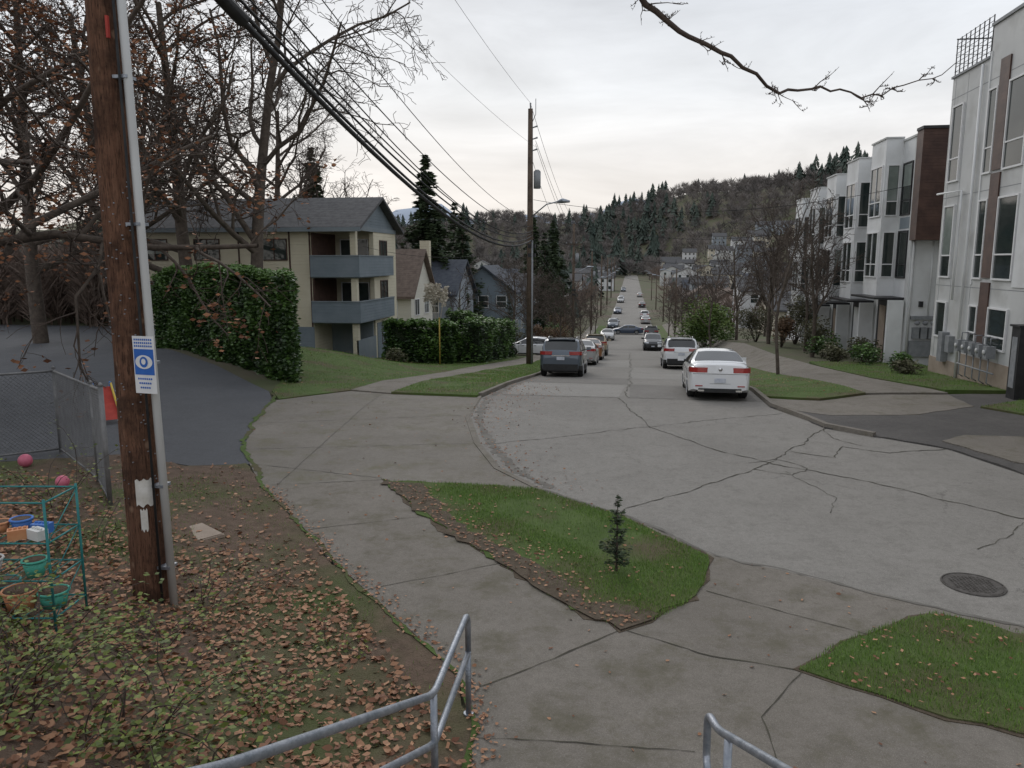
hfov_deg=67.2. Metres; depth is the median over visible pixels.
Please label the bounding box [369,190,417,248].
bare tree
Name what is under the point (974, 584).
manhole cover
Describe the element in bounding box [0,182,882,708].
ground
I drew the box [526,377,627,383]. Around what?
street panel
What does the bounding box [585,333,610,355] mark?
gold suv car
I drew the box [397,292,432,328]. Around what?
walls
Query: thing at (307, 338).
base siding
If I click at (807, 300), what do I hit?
bare tree
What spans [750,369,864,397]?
grass
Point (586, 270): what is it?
roof
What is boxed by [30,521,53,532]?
toy block
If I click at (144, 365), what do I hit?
neighborhood watch sign
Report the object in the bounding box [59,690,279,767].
bramble bush
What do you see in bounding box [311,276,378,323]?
balcony floor
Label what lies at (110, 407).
toy slide
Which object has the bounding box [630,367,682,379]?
street panel
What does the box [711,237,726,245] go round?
walls
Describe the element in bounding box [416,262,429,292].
gable ends
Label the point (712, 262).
roof
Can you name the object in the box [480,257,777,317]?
valley conifers
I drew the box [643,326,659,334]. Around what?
parked car
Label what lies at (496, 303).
window frames
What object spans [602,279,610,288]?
window glass
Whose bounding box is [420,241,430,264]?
chimney
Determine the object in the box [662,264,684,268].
roof
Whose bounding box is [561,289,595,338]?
bare tree
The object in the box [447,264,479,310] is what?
bare tree
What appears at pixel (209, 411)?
asphalt driveway
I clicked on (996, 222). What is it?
window frames
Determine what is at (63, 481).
pink ball
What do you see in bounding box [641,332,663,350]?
black suv car
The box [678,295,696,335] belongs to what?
bare tree
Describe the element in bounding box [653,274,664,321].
street lamp
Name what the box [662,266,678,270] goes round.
gable ends
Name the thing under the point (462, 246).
fir tree
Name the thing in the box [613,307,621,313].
parked car
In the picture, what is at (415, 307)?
window frames
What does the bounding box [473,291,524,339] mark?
walls
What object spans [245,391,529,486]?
driveway apron
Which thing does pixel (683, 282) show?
roof
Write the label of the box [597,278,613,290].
walls
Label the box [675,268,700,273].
gable ends
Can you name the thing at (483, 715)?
scattered leaves
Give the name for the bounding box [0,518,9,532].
orange toy bucket
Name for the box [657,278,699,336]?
bare tree
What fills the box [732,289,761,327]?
walls
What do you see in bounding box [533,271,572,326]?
bare tree
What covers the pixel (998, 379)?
foundation
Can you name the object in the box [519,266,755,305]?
valley bare trees
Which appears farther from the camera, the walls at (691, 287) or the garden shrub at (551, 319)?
the walls at (691, 287)
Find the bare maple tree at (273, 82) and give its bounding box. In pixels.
[82,0,447,268]
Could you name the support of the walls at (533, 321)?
on the ground at (790, 350)
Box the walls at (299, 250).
[146,231,396,350]
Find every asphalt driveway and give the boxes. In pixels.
[0,325,271,465]
[770,394,1023,474]
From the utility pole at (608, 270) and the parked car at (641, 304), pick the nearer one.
the parked car at (641, 304)
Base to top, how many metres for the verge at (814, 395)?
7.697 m
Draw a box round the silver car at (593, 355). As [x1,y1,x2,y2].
[581,339,601,364]
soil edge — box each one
[383,479,713,632]
[794,613,1023,737]
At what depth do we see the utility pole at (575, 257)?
85.81 m
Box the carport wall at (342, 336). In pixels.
[332,321,376,357]
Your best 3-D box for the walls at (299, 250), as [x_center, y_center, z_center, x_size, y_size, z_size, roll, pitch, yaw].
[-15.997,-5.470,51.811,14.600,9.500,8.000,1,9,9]
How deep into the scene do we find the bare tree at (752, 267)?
53.98 m
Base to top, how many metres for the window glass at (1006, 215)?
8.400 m
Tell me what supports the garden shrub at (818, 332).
on the ground at (790, 350)
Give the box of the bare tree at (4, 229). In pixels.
[0,206,13,268]
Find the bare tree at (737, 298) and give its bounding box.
[695,222,770,339]
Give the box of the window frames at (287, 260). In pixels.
[150,239,387,343]
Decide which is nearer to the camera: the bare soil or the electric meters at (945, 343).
the bare soil
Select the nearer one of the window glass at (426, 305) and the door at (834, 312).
the door at (834, 312)
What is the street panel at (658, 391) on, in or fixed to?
on the street
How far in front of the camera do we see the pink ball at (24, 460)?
14.95 m
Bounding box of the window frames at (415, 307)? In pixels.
[397,297,428,316]
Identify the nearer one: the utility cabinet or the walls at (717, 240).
the utility cabinet
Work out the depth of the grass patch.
7.54 m
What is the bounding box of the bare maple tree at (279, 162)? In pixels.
[180,60,382,199]
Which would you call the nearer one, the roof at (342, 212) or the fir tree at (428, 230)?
the roof at (342, 212)
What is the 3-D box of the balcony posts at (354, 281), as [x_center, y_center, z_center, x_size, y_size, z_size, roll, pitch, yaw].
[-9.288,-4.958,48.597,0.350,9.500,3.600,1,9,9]
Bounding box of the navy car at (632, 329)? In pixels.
[613,325,642,334]
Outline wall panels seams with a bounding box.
[933,64,1023,349]
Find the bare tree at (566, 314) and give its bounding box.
[557,292,591,337]
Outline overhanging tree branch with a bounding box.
[630,0,955,111]
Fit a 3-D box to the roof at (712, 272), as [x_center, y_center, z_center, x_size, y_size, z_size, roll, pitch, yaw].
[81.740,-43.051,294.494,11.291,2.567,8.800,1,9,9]
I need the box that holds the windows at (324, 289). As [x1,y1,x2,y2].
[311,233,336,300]
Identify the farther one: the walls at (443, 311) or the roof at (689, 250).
the roof at (689, 250)
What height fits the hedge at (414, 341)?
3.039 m
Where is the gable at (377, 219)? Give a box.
[363,206,392,229]
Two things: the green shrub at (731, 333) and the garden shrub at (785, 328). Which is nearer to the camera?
the garden shrub at (785, 328)
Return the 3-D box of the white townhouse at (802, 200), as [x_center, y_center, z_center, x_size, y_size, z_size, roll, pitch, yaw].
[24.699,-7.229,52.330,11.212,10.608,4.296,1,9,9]
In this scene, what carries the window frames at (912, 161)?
in the white townhouse at (902, 248)
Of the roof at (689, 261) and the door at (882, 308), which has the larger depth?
the roof at (689, 261)
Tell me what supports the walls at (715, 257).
on the ground at (790, 350)
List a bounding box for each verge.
[391,326,605,396]
[657,325,865,400]
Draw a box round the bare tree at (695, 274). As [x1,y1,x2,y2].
[665,254,724,311]
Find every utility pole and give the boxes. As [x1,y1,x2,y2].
[84,0,177,604]
[526,99,569,363]
[566,224,593,336]
[590,249,605,329]
[600,256,611,315]
[604,257,615,304]
[609,257,618,297]
[612,257,620,291]
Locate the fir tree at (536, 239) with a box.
[518,217,543,274]
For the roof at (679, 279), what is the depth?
280.66 m
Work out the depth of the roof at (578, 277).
245.26 m
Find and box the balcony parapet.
[310,256,394,322]
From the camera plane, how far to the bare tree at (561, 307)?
56.88 m
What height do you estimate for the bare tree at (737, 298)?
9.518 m
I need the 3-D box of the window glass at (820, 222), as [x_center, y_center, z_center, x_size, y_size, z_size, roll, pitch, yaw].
[19.417,-7.190,48.752,0.775,7.700,3.300,1,9,9]
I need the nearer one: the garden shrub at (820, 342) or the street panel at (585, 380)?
the street panel at (585, 380)
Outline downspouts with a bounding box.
[936,64,984,377]
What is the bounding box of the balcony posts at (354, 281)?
[349,231,377,357]
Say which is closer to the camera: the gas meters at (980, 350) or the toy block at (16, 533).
the toy block at (16, 533)
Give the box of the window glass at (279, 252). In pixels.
[148,240,387,300]
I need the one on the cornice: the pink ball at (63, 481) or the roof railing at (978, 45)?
the roof railing at (978, 45)
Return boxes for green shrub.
[673,305,738,345]
[678,295,734,347]
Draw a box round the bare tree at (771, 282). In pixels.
[730,192,824,343]
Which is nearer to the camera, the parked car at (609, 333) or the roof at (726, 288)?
the parked car at (609, 333)
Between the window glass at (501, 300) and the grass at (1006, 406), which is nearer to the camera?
the grass at (1006, 406)
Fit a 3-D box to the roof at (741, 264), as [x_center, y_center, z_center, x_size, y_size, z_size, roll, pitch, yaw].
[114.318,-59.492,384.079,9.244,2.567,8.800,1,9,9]
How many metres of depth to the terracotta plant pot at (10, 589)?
6.99 m
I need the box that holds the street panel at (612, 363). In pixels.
[587,360,628,366]
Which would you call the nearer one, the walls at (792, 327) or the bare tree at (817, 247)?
the bare tree at (817, 247)
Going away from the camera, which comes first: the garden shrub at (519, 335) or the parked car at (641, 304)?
the garden shrub at (519, 335)
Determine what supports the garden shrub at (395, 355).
on the lawn at (308, 389)
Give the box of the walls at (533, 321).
[525,300,540,335]
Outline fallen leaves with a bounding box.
[0,456,466,767]
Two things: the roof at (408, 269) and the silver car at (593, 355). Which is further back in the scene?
the roof at (408, 269)
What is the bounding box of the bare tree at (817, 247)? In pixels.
[787,213,840,322]
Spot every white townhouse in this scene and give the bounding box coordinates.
[783,198,812,342]
[796,187,831,344]
[811,173,851,350]
[829,157,875,349]
[851,125,949,365]
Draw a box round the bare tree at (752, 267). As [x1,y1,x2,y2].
[738,212,797,327]
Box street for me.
[471,275,1023,624]
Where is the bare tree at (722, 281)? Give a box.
[700,265,730,304]
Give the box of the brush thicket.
[0,239,108,326]
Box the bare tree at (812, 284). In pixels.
[751,188,871,356]
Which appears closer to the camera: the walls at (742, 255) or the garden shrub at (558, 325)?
the garden shrub at (558, 325)
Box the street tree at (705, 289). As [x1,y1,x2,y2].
[682,234,748,346]
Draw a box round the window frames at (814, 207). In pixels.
[806,207,825,289]
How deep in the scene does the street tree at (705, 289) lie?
46.71 m
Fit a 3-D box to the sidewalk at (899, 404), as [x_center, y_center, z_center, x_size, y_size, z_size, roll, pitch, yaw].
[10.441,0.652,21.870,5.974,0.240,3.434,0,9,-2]
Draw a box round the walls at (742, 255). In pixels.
[735,249,752,261]
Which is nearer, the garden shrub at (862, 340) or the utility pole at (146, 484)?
the utility pole at (146, 484)
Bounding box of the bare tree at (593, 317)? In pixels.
[580,294,601,333]
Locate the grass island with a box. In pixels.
[384,479,708,621]
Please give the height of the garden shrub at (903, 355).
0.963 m
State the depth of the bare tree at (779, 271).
94.70 m
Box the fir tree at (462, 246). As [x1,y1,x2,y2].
[453,212,484,315]
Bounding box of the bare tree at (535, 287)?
[495,258,568,320]
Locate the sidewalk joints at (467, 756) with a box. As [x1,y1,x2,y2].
[261,479,865,767]
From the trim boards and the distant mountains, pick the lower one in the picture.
the trim boards
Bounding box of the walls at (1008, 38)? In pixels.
[930,7,1023,375]
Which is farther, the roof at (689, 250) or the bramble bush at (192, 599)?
the roof at (689, 250)
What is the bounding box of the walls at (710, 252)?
[707,249,714,259]
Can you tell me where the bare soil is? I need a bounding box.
[380,479,658,629]
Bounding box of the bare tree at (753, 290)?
[736,237,790,336]
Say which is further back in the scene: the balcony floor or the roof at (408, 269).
the roof at (408, 269)
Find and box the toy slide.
[103,381,117,419]
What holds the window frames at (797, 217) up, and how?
in the white townhouse at (802, 200)
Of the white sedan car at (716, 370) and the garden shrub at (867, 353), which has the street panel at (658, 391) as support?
the white sedan car at (716, 370)
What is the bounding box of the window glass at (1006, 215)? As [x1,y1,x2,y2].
[935,75,1023,349]
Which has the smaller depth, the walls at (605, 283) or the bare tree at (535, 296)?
the bare tree at (535, 296)
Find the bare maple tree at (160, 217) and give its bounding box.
[0,0,280,244]
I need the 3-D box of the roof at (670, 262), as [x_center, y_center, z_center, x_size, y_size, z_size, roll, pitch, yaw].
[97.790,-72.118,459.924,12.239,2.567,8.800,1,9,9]
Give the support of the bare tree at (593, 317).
on the ground at (790, 350)
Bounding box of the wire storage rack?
[0,483,87,631]
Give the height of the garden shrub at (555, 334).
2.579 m
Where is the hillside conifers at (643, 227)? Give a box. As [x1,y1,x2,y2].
[49,141,867,275]
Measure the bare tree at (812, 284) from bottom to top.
8.328 m
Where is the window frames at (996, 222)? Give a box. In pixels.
[933,73,1023,352]
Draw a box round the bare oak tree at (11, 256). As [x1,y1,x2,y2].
[0,0,43,331]
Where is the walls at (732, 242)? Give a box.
[730,241,744,248]
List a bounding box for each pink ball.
[17,454,32,466]
[55,475,69,487]
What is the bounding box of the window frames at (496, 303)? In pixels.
[478,293,522,328]
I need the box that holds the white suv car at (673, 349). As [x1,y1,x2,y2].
[658,336,698,368]
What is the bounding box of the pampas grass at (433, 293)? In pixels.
[423,282,450,318]
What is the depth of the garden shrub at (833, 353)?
35.28 m
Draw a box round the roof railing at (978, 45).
[955,14,995,74]
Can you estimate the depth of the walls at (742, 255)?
426.61 m
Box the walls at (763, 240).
[754,237,770,246]
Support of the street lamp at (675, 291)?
on the ground at (790, 350)
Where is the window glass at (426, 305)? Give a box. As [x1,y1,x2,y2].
[415,299,428,314]
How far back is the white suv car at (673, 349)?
41.22 m
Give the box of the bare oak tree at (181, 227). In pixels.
[0,0,280,318]
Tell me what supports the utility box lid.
on the leaf litter bank
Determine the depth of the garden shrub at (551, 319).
89.94 m
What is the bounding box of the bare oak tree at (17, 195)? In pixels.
[0,0,336,416]
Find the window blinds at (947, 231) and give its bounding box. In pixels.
[942,207,953,254]
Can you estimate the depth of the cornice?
25.55 m
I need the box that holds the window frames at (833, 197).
[821,196,842,285]
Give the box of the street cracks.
[474,340,1023,626]
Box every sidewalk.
[265,479,1023,767]
[351,326,597,393]
[662,322,947,394]
[770,394,973,414]
[942,435,1023,463]
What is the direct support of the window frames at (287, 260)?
attached to the walls at (299, 250)
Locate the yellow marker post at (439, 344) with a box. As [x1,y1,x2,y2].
[439,317,440,363]
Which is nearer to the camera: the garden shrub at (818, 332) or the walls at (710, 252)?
the garden shrub at (818, 332)
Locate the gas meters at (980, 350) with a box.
[954,332,998,386]
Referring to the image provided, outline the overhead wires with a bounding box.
[214,0,911,291]
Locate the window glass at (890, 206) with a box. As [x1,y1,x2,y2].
[865,162,911,276]
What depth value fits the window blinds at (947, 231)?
28.89 m
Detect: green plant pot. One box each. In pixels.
[20,554,47,578]
[35,584,70,609]
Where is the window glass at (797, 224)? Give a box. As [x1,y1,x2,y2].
[792,217,807,291]
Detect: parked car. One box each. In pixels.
[599,328,615,339]
[606,318,619,327]
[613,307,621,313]
[617,296,624,302]
[638,302,645,306]
[639,310,649,318]
[640,316,650,323]
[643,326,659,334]
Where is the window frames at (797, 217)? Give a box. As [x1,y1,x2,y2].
[791,217,804,291]
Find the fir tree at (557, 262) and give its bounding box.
[540,220,574,319]
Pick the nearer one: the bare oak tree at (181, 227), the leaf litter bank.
the leaf litter bank
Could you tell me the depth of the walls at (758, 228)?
500.79 m
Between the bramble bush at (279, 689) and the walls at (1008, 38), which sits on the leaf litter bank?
the bramble bush at (279, 689)
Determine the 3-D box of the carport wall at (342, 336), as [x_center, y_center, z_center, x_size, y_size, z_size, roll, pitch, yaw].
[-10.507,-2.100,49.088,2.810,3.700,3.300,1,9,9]
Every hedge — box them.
[150,261,303,382]
[381,317,463,363]
[444,307,480,360]
[460,315,519,362]
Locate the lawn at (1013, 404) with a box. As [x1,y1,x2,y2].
[980,400,1023,415]
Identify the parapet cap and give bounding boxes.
[309,255,394,301]
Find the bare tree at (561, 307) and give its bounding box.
[535,281,589,336]
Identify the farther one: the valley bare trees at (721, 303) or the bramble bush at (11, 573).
the valley bare trees at (721, 303)
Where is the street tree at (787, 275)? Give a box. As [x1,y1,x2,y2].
[737,167,842,374]
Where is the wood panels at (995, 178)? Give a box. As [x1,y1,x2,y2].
[975,54,1012,343]
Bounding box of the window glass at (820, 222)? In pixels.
[807,208,823,286]
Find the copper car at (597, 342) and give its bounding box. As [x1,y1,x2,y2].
[583,338,606,359]
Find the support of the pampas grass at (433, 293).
on the lawn at (308, 389)
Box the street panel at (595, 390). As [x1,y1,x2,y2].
[507,382,626,396]
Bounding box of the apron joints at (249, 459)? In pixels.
[240,357,519,485]
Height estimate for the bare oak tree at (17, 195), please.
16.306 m
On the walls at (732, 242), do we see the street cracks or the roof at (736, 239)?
the roof at (736, 239)
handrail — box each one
[188,614,473,767]
[703,713,791,767]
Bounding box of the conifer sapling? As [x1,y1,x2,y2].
[598,495,632,571]
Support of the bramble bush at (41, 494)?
on the leaf litter bank
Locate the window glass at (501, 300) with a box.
[479,296,522,330]
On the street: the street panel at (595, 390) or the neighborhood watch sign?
the street panel at (595, 390)
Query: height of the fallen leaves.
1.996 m
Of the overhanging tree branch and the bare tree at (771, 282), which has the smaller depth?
the overhanging tree branch
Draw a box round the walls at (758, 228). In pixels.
[755,225,773,230]
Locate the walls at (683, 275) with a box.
[674,274,699,276]
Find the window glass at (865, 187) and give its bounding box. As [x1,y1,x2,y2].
[841,183,869,280]
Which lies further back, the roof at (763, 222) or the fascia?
the roof at (763, 222)
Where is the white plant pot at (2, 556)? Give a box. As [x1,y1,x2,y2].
[0,553,4,571]
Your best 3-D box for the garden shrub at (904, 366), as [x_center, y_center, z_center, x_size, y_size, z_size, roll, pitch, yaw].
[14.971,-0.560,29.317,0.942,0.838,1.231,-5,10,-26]
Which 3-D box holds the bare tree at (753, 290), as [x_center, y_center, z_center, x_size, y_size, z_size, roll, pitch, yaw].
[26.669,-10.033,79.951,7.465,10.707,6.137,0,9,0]
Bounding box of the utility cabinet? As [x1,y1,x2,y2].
[1005,324,1023,399]
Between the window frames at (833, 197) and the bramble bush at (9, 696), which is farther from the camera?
the window frames at (833, 197)
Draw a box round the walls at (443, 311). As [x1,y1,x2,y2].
[433,291,472,319]
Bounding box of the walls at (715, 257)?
[712,256,732,264]
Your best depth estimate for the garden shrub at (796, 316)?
47.74 m
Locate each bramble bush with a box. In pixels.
[0,423,118,519]
[0,488,124,553]
[0,552,58,620]
[0,562,183,740]
[0,588,154,750]
[45,592,281,767]
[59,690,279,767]
[86,582,244,670]
[177,549,289,630]
[208,640,338,718]
[297,608,382,659]
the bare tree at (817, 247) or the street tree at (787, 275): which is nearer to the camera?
the street tree at (787, 275)
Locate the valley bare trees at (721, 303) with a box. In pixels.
[555,283,789,328]
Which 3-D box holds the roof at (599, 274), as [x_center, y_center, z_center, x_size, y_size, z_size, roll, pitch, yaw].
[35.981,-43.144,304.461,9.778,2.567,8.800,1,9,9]
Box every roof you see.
[145,197,403,234]
[395,249,435,298]
[431,259,477,296]
[472,265,525,293]
[509,273,540,295]
[568,274,582,281]
[575,268,597,272]
[590,272,615,277]
[661,258,677,261]
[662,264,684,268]
[665,261,675,263]
[668,277,688,285]
[676,259,694,263]
[681,280,689,289]
[682,248,696,251]
[688,276,730,283]
[703,287,732,302]
[708,245,723,248]
[709,260,729,264]
[709,268,742,274]
[711,233,726,236]
[714,246,733,250]
[730,237,751,240]
[730,276,791,291]
[732,262,751,266]
[736,244,757,248]
[746,230,763,233]
[752,248,776,252]
[754,232,771,236]
[755,221,773,224]
[755,289,791,311]
[775,220,794,223]
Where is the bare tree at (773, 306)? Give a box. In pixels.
[744,230,790,337]
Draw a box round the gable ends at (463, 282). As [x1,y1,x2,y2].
[458,269,472,292]
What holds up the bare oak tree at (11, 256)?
on the ground at (790, 350)
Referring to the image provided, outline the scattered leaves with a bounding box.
[253,349,1023,767]
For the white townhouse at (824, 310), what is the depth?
47.99 m
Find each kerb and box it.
[465,395,537,486]
[478,326,606,396]
[661,339,875,436]
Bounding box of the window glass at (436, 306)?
[432,300,468,311]
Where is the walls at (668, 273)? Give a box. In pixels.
[660,271,670,285]
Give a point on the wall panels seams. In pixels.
(969, 193)
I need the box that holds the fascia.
[146,226,395,233]
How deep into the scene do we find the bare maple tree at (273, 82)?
39.32 m
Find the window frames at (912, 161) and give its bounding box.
[863,160,913,277]
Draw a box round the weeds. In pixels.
[0,470,442,767]
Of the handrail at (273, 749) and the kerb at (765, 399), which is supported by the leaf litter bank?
the handrail at (273, 749)
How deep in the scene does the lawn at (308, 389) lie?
31.17 m
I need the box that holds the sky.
[0,0,1023,229]
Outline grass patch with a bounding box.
[799,614,1023,733]
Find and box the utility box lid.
[190,523,224,539]
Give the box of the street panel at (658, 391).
[629,385,756,400]
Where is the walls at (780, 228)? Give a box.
[775,224,791,234]
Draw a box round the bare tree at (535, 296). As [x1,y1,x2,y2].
[507,265,558,324]
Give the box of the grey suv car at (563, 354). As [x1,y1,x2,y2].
[540,336,590,376]
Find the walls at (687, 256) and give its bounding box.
[682,252,695,259]
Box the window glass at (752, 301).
[734,294,757,314]
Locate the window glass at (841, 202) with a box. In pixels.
[822,196,845,284]
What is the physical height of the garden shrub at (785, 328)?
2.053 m
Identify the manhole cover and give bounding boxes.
[940,572,1007,596]
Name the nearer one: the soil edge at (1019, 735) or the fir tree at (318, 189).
the soil edge at (1019, 735)
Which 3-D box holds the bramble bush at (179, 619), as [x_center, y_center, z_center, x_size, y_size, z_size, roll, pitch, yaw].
[-3.402,2.163,7.263,1.563,0.689,1.949,1,9,9]
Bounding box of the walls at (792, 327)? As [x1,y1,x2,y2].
[785,307,799,339]
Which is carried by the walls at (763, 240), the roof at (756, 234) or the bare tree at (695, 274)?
the roof at (756, 234)
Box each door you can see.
[832,308,835,343]
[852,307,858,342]
[876,305,885,357]
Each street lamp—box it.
[647,273,656,307]
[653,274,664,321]
[660,269,676,331]
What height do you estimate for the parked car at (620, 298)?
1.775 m
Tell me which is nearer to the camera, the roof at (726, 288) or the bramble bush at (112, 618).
the bramble bush at (112, 618)
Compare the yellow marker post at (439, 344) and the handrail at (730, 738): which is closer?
the handrail at (730, 738)
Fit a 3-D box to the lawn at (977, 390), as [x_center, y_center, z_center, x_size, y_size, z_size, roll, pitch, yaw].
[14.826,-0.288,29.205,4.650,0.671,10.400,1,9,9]
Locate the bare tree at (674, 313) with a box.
[658,296,686,335]
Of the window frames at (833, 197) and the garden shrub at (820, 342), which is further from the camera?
the window frames at (833, 197)
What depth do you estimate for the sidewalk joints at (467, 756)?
7.96 m
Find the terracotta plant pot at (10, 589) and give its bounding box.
[0,582,40,612]
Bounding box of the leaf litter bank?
[0,454,471,767]
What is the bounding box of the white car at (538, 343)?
[513,336,547,353]
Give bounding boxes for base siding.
[154,318,397,357]
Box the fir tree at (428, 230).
[398,155,469,302]
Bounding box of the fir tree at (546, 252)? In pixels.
[533,232,561,331]
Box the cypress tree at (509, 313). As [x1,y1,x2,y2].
[505,285,518,338]
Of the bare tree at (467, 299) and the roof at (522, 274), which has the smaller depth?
the bare tree at (467, 299)
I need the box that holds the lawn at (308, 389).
[272,347,525,399]
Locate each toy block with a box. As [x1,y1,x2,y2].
[7,526,27,541]
[26,526,48,541]
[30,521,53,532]
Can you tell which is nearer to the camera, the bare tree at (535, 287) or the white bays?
the white bays
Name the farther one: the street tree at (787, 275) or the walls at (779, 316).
the walls at (779, 316)
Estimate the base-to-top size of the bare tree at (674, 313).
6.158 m
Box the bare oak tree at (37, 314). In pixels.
[0,0,245,343]
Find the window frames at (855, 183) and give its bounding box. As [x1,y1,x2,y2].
[840,182,869,281]
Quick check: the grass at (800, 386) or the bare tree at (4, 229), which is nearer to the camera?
the grass at (800, 386)
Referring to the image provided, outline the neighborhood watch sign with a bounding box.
[132,336,157,393]
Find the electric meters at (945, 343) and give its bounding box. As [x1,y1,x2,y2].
[936,331,954,361]
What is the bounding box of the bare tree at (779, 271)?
[743,250,792,290]
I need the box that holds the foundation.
[928,354,1007,389]
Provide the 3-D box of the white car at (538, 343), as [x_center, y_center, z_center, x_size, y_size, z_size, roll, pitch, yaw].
[1.584,-3.017,60.741,4.900,1.474,2.230,1,9,9]
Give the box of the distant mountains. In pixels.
[392,198,644,224]
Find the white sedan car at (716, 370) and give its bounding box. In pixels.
[678,347,750,397]
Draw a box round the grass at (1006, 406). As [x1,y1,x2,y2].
[985,400,1023,412]
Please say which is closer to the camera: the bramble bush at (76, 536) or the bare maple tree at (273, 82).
the bramble bush at (76, 536)
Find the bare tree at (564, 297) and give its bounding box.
[552,275,580,326]
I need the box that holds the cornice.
[951,3,1023,79]
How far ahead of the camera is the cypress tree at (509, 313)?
70.59 m
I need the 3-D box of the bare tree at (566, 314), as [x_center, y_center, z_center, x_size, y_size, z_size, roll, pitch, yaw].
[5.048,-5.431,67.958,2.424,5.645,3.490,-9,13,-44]
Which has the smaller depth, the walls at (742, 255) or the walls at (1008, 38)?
the walls at (1008, 38)
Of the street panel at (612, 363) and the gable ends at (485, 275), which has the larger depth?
the gable ends at (485, 275)
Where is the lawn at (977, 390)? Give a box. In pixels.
[809,361,1005,393]
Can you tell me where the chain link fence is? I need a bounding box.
[0,366,112,504]
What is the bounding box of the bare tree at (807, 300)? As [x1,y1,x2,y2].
[772,213,843,350]
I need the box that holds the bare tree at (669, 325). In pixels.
[652,286,682,335]
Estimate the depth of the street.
13.97 m
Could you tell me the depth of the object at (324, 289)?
48.37 m
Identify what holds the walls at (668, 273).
on the ground at (790, 350)
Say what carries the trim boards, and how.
attached to the walls at (299, 250)
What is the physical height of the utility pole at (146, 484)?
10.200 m
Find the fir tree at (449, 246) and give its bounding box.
[442,202,473,266]
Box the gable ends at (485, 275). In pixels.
[473,268,512,291]
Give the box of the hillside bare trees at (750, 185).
[14,154,868,278]
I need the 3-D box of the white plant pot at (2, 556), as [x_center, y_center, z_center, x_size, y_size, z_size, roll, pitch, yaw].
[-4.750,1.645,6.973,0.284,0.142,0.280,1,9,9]
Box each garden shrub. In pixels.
[385,347,408,361]
[514,322,533,340]
[533,324,553,337]
[543,322,569,337]
[545,312,587,337]
[547,326,572,337]
[735,305,774,341]
[770,315,795,346]
[778,294,817,343]
[794,315,833,348]
[804,330,842,357]
[818,342,851,361]
[846,342,885,365]
[847,336,881,360]
[886,351,913,367]
[890,358,923,373]
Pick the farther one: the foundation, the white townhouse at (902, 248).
the white townhouse at (902, 248)
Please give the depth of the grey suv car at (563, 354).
33.52 m
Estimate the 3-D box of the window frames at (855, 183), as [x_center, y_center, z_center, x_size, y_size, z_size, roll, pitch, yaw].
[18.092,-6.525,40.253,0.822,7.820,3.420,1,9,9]
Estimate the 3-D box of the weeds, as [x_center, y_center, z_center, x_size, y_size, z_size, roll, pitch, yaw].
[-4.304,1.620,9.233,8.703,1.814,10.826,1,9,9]
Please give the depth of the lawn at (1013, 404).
21.06 m
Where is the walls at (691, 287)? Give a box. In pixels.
[689,284,728,289]
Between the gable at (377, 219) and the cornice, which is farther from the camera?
the gable at (377, 219)
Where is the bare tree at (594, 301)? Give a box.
[583,291,611,333]
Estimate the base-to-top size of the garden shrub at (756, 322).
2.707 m
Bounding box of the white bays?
[970,51,1023,287]
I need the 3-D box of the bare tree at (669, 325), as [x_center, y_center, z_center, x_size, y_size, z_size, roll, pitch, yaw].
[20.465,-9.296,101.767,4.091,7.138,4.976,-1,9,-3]
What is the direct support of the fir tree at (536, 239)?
on the ground at (790, 350)
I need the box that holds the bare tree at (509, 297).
[471,248,549,347]
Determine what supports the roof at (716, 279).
on the walls at (691, 287)
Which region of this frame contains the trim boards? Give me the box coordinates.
[237,232,313,326]
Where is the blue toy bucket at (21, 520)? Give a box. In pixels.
[8,514,33,528]
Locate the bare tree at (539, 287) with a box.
[525,269,551,314]
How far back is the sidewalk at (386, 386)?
30.32 m
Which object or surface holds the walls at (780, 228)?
on the ground at (790, 350)
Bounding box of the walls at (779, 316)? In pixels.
[758,305,786,334]
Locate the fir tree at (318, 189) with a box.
[298,147,324,197]
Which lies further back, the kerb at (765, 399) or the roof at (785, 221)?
the roof at (785, 221)
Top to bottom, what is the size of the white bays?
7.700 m

